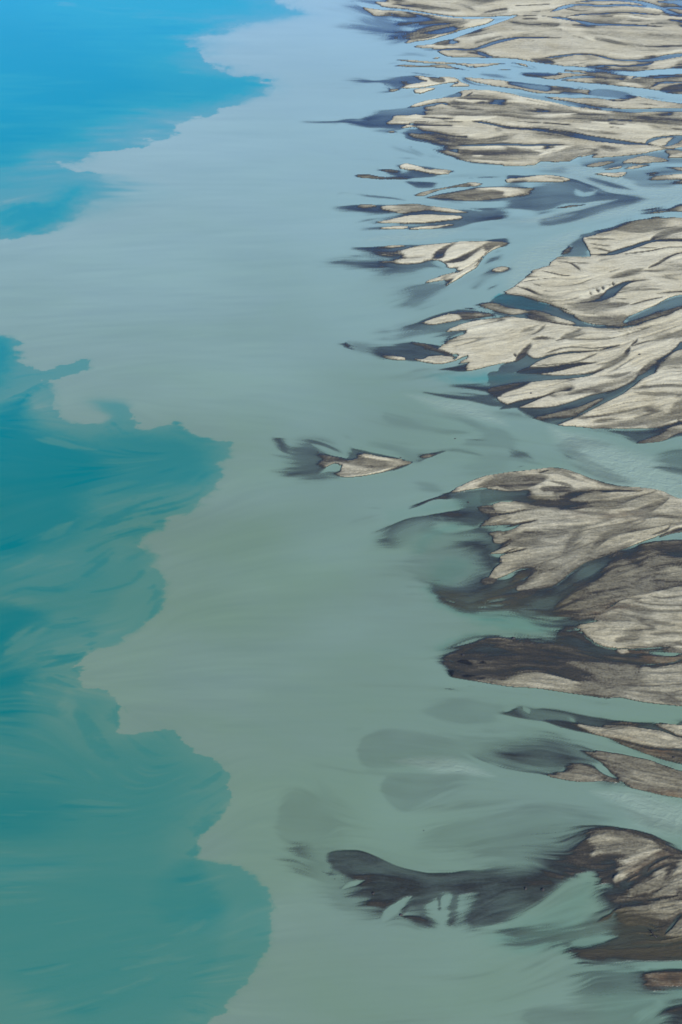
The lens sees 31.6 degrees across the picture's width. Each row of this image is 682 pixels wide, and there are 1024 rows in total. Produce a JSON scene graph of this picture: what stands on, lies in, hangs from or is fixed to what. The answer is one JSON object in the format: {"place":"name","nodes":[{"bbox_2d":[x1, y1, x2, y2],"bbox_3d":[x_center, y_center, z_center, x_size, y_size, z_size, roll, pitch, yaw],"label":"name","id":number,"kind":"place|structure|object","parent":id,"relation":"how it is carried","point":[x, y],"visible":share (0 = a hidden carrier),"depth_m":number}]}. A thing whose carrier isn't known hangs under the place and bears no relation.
{"place":"outdoors","nodes":[
{"label":"outdoors","id":0,"kind":"place"},
{"bbox_2d":[0,0,681,1023],"bbox_3d":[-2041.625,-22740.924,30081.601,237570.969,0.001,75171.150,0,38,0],"label":"water","id":1,"kind":"structure","parent":0,"point":[226,682],"depth_m":942.07},
{"bbox_2d":[491,266,509,272],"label":"islet","id":2,"kind":"object","parent":1,"relation":"in","point":[501,269],"visible":1,"depth_m":1310.14},
{"bbox_2d":[273,0,681,1023],"bbox_3d":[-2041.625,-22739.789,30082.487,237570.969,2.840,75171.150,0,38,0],"label":"lake bed","id":3,"kind":"object","parent":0,"point":[499,894],"visible":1,"depth_m":904.74},
{"bbox_2d":[317,452,411,476],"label":"island","id":4,"kind":"structure","parent":3,"relation":"on","point":[363,464],"depth_m":1025.72},
{"bbox_2d":[357,204,376,208],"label":"sandbar","id":5,"kind":"structure","parent":3,"relation":"on","point":[364,206],"depth_m":1440.79},
{"bbox_2d":[356,174,408,181],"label":"sandbar","id":6,"kind":"structure","parent":3,"relation":"on","point":[369,176],"depth_m":1510.28},
{"bbox_2d":[374,245,404,248],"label":"sandbar","id":7,"kind":"structure","parent":3,"relation":"on","point":[392,246],"depth_m":1355.05},
{"bbox_2d":[379,169,400,172],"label":"sandbar","id":8,"kind":"structure","parent":3,"relation":"on","point":[390,171],"depth_m":1526.13},
{"bbox_2d":[381,355,405,359],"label":"sandbar","id":9,"kind":"structure","parent":3,"relation":"on","point":[391,357],"depth_m":1164.07},
{"bbox_2d":[380,226,407,229],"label":"sandbar","id":10,"kind":"structure","parent":3,"relation":"on","point":[395,227],"depth_m":1393.40},
{"bbox_2d":[376,214,462,224],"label":"sandbar","id":11,"kind":"structure","parent":3,"relation":"on","point":[418,219],"depth_m":1410.72},
{"bbox_2d":[379,204,467,214],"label":"sandbar","id":12,"kind":"structure","parent":3,"relation":"on","point":[405,209],"depth_m":1433.75},
{"bbox_2d":[413,88,434,93],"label":"sandbar","id":13,"kind":"structure","parent":3,"relation":"on","point":[421,90],"depth_m":1759.89},
{"bbox_2d":[398,163,452,174],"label":"sandbar","id":14,"kind":"structure","parent":3,"relation":"on","point":[407,166],"depth_m":1528.18},
{"bbox_2d":[419,453,436,458],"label":"sandbar","id":15,"kind":"structure","parent":3,"relation":"on","point":[425,456],"depth_m":1036.01},
{"bbox_2d":[363,7,493,42],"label":"sandbar","id":16,"kind":"structure","parent":3,"relation":"on","point":[434,21],"depth_m":2022.02},
{"bbox_2d":[398,65,458,68],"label":"sandbar","id":17,"kind":"structure","parent":3,"relation":"on","point":[443,66],"depth_m":1846.87},
{"bbox_2d":[409,224,453,229],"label":"sandbar","id":18,"kind":"structure","parent":3,"relation":"on","point":[432,227],"depth_m":1394.56},
{"bbox_2d":[399,76,468,88],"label":"sandbar","id":19,"kind":"structure","parent":3,"relation":"on","point":[430,81],"depth_m":1787.62},
{"bbox_2d":[422,494,447,503],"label":"sandbar","id":20,"kind":"structure","parent":3,"relation":"on","point":[444,496],"depth_m":988.78},
{"bbox_2d":[415,182,480,195],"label":"sandbar","id":21,"kind":"structure","parent":3,"relation":"on","point":[467,184],"depth_m":1487.91},
{"bbox_2d":[401,60,501,67],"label":"sandbar","id":22,"kind":"structure","parent":3,"relation":"on","point":[463,64],"depth_m":1856.77},
{"bbox_2d":[421,311,492,325],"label":"sandbar","id":23,"kind":"structure","parent":3,"relation":"on","point":[451,318],"depth_m":1226.44},
{"bbox_2d":[428,187,533,200],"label":"sandbar","id":24,"kind":"structure","parent":3,"relation":"on","point":[484,193],"depth_m":1468.94},
{"bbox_2d":[478,302,534,315],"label":"sandbar","id":25,"kind":"structure","parent":3,"relation":"on","point":[498,308],"depth_m":1239.62},
{"bbox_2d":[464,77,589,94],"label":"sandbar","id":26,"kind":"structure","parent":3,"relation":"on","point":[508,84],"depth_m":1772.40},
{"bbox_2d":[505,175,569,183],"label":"sandbar","id":27,"kind":"structure","parent":3,"relation":"on","point":[548,178],"depth_m":1502.97},
{"bbox_2d":[411,306,681,408],"bbox_3d":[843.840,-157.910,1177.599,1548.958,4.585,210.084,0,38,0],"label":"sandbar","id":28,"kind":"structure","parent":3,"relation":"on","point":[654,338],"depth_m":1174.31},
{"bbox_2d":[442,640,681,705],"bbox_3d":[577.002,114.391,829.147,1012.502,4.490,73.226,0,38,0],"label":"sandbar","id":29,"kind":"structure","parent":3,"relation":"on","point":[658,680],"depth_m":832.66},
{"bbox_2d":[561,246,572,254],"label":"mudflat","id":30,"kind":"structure","parent":3,"relation":"on","point":[567,250],"depth_m":1347.53},
{"bbox_2d":[534,398,603,420],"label":"sandbar","id":31,"kind":"structure","parent":3,"relation":"on","point":[569,413],"depth_m":1088.58},
{"bbox_2d":[561,205,582,207],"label":"sandbar","id":32,"kind":"structure","parent":3,"relation":"on","point":[571,206],"depth_m":1442.43},
{"bbox_2d":[547,763,611,782],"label":"islet","id":33,"kind":"object","parent":3,"relation":"on","point":[579,772],"visible":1,"depth_m":761.58},
{"bbox_2d":[586,161,614,167],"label":"sandbar","id":34,"kind":"structure","parent":3,"relation":"on","point":[600,164],"depth_m":1542.97},
{"bbox_2d":[522,70,681,93],"bbox_3d":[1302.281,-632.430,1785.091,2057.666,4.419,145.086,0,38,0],"label":"sandbar","id":35,"kind":"structure","parent":3,"relation":"on","point":[650,82],"depth_m":1798.65},
{"bbox_2d":[596,172,626,177],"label":"sandbar","id":36,"kind":"structure","parent":3,"relation":"on","point":[620,174],"depth_m":1515.90},
{"bbox_2d":[547,95,681,110],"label":"sandbar","id":37,"kind":"structure","parent":3,"relation":"on","point":[634,102],"depth_m":1719.98},
{"bbox_2d":[552,827,677,895],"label":"sandbar","id":38,"kind":"structure","parent":3,"relation":"on","point":[631,853],"depth_m":714.79},
{"bbox_2d":[558,349,681,443],"bbox_3d":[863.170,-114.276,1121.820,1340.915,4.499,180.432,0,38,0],"label":"sandbar","id":39,"kind":"structure","parent":3,"relation":"on","point":[651,401],"depth_m":1093.24},
{"bbox_2d":[567,721,681,756],"bbox_3d":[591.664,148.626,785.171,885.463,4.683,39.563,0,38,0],"label":"sandbar","id":40,"kind":"structure","parent":3,"relation":"on","point":[632,736],"depth_m":786.56},
{"bbox_2d":[569,917,681,959],"bbox_3d":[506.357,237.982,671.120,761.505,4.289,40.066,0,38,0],"label":"sandbar","id":41,"kind":"structure","parent":3,"relation":"on","point":[673,934],"depth_m":665.52},
{"bbox_2d":[582,211,681,255],"bbox_3d":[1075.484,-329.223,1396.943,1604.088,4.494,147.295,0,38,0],"label":"sandbar","id":42,"kind":"structure","parent":3,"relation":"on","point":[621,236],"depth_m":1378.38},
{"bbox_2d":[606,895,681,926],"bbox_3d":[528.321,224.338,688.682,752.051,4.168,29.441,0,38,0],"label":"sandbar","id":43,"kind":"structure","parent":3,"relation":"on","point":[654,912],"depth_m":684.30},
{"bbox_2d":[622,155,668,164],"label":"sandbar","id":44,"kind":"structure","parent":3,"relation":"on","point":[641,160],"depth_m":1551.84},
{"bbox_2d":[642,971,681,986],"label":"mudflat","id":45,"kind":"structure","parent":3,"relation":"on","point":[662,978],"depth_m":651.68},
{"bbox_2d":[646,172,681,184],"bbox_3d":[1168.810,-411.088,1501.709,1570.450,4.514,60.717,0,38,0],"label":"sandbar","id":46,"kind":"structure","parent":3,"relation":"on","point":[676,177],"depth_m":1508.28},
{"bbox_2d":[659,204,681,212],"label":"sandbar","id":47,"kind":"structure","parent":3,"relation":"on","point":[677,208],"depth_m":1433.59},
{"bbox_2d":[664,150,681,158],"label":"sandbar","id":48,"kind":"structure","parent":3,"relation":"on","point":[674,153],"depth_m":1570.30},
{"bbox_2d":[351,6,681,1023],"bbox_3d":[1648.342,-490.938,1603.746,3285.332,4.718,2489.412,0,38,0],"label":"sand flats","id":49,"kind":"structure","parent":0,"point":[539,882],"depth_m":705.45},
{"bbox_2d":[372,241,507,285],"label":"sandbar","id":50,"kind":"structure","parent":49,"relation":"on","point":[462,258],"depth_m":1338.44},
{"bbox_2d":[374,0,681,71],"bbox_3d":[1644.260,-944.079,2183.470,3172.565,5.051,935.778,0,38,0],"label":"sandbar","id":51,"kind":"structure","parent":49,"relation":"on","point":[537,31],"depth_m":1980.12},
{"bbox_2d":[385,89,681,165],"bbox_3d":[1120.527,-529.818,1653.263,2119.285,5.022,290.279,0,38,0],"label":"sandbar","id":52,"kind":"structure","parent":49,"relation":"on","point":[453,123],"depth_m":1640.22},
{"bbox_2d":[450,467,681,605],"bbox_3d":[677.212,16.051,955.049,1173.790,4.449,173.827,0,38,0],"label":"sandbar","id":53,"kind":"structure","parent":49,"relation":"on","point":[548,542],"depth_m":962.22},
{"bbox_2d":[478,546,681,660],"bbox_3d":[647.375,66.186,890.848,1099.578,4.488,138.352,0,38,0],"label":"sandbar","id":54,"kind":"structure","parent":49,"relation":"on","point":[633,602],"depth_m":883.33},
{"bbox_2d":[505,241,681,326],"bbox_3d":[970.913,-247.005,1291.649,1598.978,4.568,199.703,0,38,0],"label":"sandbar","id":55,"kind":"structure","parent":49,"relation":"on","point":[577,287],"depth_m":1284.76},
{"bbox_2d":[585,750,681,797],"bbox_3d":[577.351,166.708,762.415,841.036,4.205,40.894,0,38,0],"label":"sandbar","id":56,"kind":"structure","parent":49,"relation":"on","point":[642,774],"depth_m":763.01},
{"bbox_2d":[614,850,681,899],"bbox_3d":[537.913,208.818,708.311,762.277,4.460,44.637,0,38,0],"label":"sandbar","id":57,"kind":"structure","parent":49,"relation":"on","point":[664,879],"depth_m":698.27}
]}

